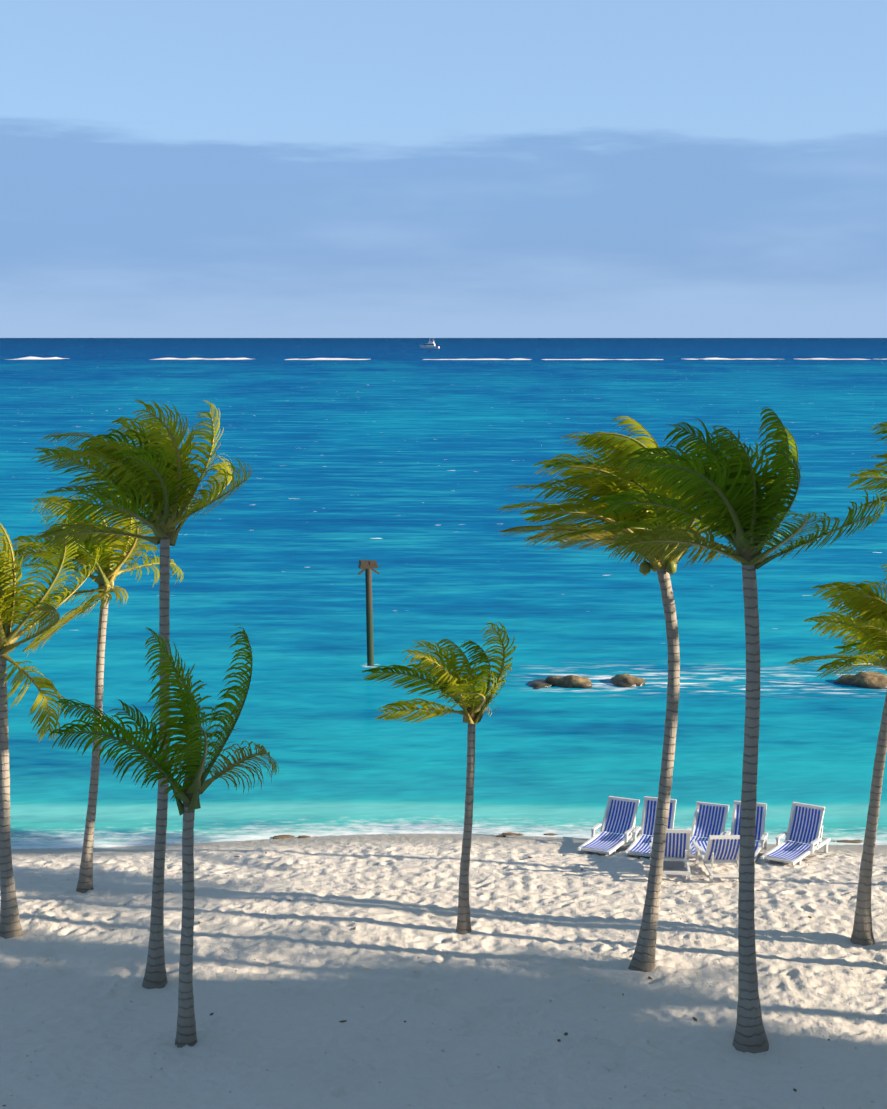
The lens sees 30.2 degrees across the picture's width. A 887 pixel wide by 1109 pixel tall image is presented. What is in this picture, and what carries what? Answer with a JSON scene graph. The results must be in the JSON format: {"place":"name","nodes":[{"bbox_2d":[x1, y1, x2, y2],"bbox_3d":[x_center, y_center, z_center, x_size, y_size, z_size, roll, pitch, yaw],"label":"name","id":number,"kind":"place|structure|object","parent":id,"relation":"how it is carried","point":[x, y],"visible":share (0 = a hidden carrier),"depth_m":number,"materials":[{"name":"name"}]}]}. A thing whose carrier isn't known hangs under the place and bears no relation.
{"place":"outdoors","nodes":[
{"label":"outdoors","id":0,"kind":"place"},
{"bbox_2d":[0,338,886,848],"bbox_3d":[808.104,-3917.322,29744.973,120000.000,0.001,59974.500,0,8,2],"label":"sea water","id":1,"kind":"structure","parent":0,"point":[406,464],"depth_m":58.05,"materials":[{"name":"blue liquid"}]},
{"bbox_2d":[5,356,69,359],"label":"breaking wave","id":2,"kind":"object","parent":1,"relation":"on","point":[32,358],"visible":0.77,"depth_m":691.42,"materials":[{"name":"white liquid"}]},
{"bbox_2d":[149,358,248,359],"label":"breaking wave","id":3,"kind":"object","parent":1,"relation":"on","point":[201,358],"visible":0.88,"depth_m":677.83,"materials":[{"name":"white liquid"}]},
{"bbox_2d":[285,358,367,359],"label":"breaking wave","id":4,"kind":"object","parent":1,"relation":"on","point":[327,359],"visible":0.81,"depth_m":675.25,"materials":[{"name":"white liquid"}]},
{"bbox_2d":[358,559,378,665],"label":"marker pole platform","id":5,"kind":"structure","parent":1,"relation":"in","point":[367,566],"depth_m":44.84,"materials":[{"name":"brown wood"}]},
{"bbox_2d":[420,338,439,347],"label":"motor yacht","id":6,"kind":"object","parent":1,"relation":"on","point":[430,344],"visible":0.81,"depth_m":1379.55,"materials":[{"name":"white"}]},
{"bbox_2d":[423,358,530,359],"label":"breaking wave","id":7,"kind":"object","parent":1,"relation":"on","point":[480,359],"visible":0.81,"depth_m":675.28,"materials":[{"name":"white liquid"}]},
{"bbox_2d":[528,679,554,689],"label":"rock","id":8,"kind":"object","parent":1,"relation":"on","point":[537,684],"visible":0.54,"depth_m":42.45,"materials":[{"name":"grey stone"}]},
{"bbox_2d":[544,675,591,687],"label":"rock","id":9,"kind":"object","parent":1,"relation":"on","point":[570,681],"visible":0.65,"depth_m":42.33,"materials":[{"name":"brown stone"}]},
{"bbox_2d":[541,359,663,359],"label":"reef breaker wave","id":10,"kind":"object","parent":1,"relation":"on","point":[602,359],"visible":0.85,"depth_m":674.24,"materials":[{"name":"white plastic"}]},
{"bbox_2d":[611,674,644,686],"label":"rock","id":11,"kind":"object","parent":1,"relation":"on","point":[622,680],"visible":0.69,"depth_m":42.56,"materials":[{"name":"brown stone"}]},
{"bbox_2d":[687,358,775,359],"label":"breaking wave","id":12,"kind":"object","parent":1,"relation":"on","point":[726,359],"visible":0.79,"depth_m":677.58,"materials":[{"name":"white liquid"}]},
{"bbox_2d":[802,358,870,359],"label":"breaking wave","id":13,"kind":"object","parent":1,"relation":"on","point":[833,359],"visible":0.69,"depth_m":677.37,"materials":[{"name":"white liquid"}]},
{"bbox_2d":[833,671,886,688],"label":"rock","id":14,"kind":"object","parent":1,"relation":"on","point":[871,680],"visible":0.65,"depth_m":42.40,"materials":[{"name":"brown stone"}]},
{"bbox_2d":[0,834,886,1108],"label":"beach sand","id":15,"kind":"structure","parent":0,"point":[511,988],"depth_m":21.61,"materials":[{"name":"beige sand"}]},
{"bbox_2d":[0,518,101,938],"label":"palm","id":16,"kind":"object","parent":15,"relation":"on","point":[11,607],"visible":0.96,"depth_m":22.81,"materials":[{"name":"green plant"}]},
{"bbox_2d":[9,488,183,892],"bbox_3d":[-5.417,2.139,24.943,2.766,6.469,2.706,0,8,2],"label":"palm","id":17,"kind":"object","parent":15,"relation":"on","point":[107,572],"visible":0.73,"depth_m":24.70,"materials":[{"name":"green plant"}]},
{"bbox_2d":[30,399,251,988],"bbox_3d":[-3.873,1.905,21.135,2.569,7.810,2.492,-2,8,-15],"label":"palm","id":18,"kind":"object","parent":15,"relation":"on","point":[153,474],"visible":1,"depth_m":20.80,"materials":[{"name":"green plant"}]},
{"bbox_2d":[48,624,278,1047],"bbox_3d":[-3.406,3.423,19.418,2.595,5.241,3.372,0,8,2],"label":"young palm","id":19,"kind":"object","parent":15,"relation":"on","point":[196,784],"visible":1,"depth_m":19.30,"materials":[{"name":"green plant"}]},
{"bbox_2d":[362,622,516,934],"bbox_3d":[0.047,3.260,23.286,2.000,4.543,2.068,-6,10,-38],"label":"young palm","id":20,"kind":"object","parent":15,"relation":"on","point":[472,701],"visible":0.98,"depth_m":23.10,"materials":[{"name":"green plant"}]},
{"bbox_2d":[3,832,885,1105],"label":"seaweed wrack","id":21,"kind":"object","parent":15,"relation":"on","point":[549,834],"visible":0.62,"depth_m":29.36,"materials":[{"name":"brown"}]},
{"bbox_2d":[577,796,639,854],"bbox_3d":[2.910,4.792,28.520,0.671,0.838,1.699,4,8,26],"label":"sun lounger","id":22,"kind":"object","parent":15,"relation":"on","point":[620,813],"visible":0.85,"depth_m":28.77,"materials":[{"name":"white"}]},
{"bbox_2d":[499,416,721,971],"bbox_3d":[2.278,1.980,21.608,3.190,7.578,3.194,0,8,2],"label":"palm","id":23,"kind":"object","parent":15,"relation":"on","point":[601,479],"visible":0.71,"depth_m":21.16,"materials":[{"name":"green plant"}]},
{"bbox_2d":[625,796,676,856],"bbox_3d":[3.612,4.776,28.321,0.671,0.907,1.698,3,8,20],"label":"sun lounger","id":24,"kind":"object","parent":15,"relation":"on","point":[641,842],"visible":0.52,"depth_m":28.61,"materials":[{"name":"white"}]},
{"bbox_2d":[649,829,691,880],"bbox_3d":[3.678,4.710,26.605,0.671,0.878,1.698,1,8,5],"label":"sun lounger","id":25,"kind":"object","parent":15,"relation":"on","point":[678,844],"visible":0.58,"depth_m":26.12,"materials":[{"name":"white"}]},
{"bbox_2d":[687,801,728,858],"bbox_3d":[4.465,4.840,28.227,0.671,0.800,1.698,3,8,22],"label":"sun lounger","id":26,"kind":"object","parent":15,"relation":"on","point":[709,819],"visible":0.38,"depth_m":28.63,"materials":[{"name":"white"}]},
{"bbox_2d":[692,835,739,882],"bbox_3d":[4.452,4.759,26.534,0.671,0.838,1.698,0,8,-1],"label":"sun lounger","id":27,"kind":"object","parent":15,"relation":"on","point":[718,849],"visible":0.83,"depth_m":26.09,"materials":[{"name":"white"}]},
{"bbox_2d":[592,407,884,1053],"bbox_3d":[3.233,2.164,19.356,3.176,7.774,2.870,4,9,29],"label":"palm","id":28,"kind":"object","parent":15,"relation":"on","point":[736,505],"visible":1,"depth_m":18.93,"materials":[{"name":"green plant"}]},
{"bbox_2d":[725,800,767,860],"bbox_3d":[5.146,4.806,28.038,0.671,0.878,1.698,3,8,18],"label":"sun lounger","id":29,"kind":"object","parent":15,"relation":"on","point":[761,835],"visible":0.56,"depth_m":28.39,"materials":[{"name":"white"}]},
{"bbox_2d":[761,802,829,864],"bbox_3d":[5.962,4.782,27.726,0.671,0.907,1.698,5,9,33],"label":"sun lounger","id":30,"kind":"object","parent":15,"relation":"on","point":[805,825],"visible":0.98,"depth_m":27.94,"materials":[{"name":"white"}]},
{"bbox_2d":[785,560,886,945],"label":"palm","id":31,"kind":"object","parent":15,"relation":"on","point":[869,628],"visible":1,"depth_m":22.78,"materials":[{"name":"green plant"}]},
{"bbox_2d":[845,422,886,513],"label":"palm","id":32,"kind":"object","parent":15,"relation":"on","point":[875,472],"visible":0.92,"depth_m":20.82,"materials":[{"name":"green plant"}]},
{"bbox_2d":[0,0,886,337],"label":"sky","id":33,"kind":"structure","parent":0,"point":[169,168],"materials":[{"name":"blue"}]}
]}

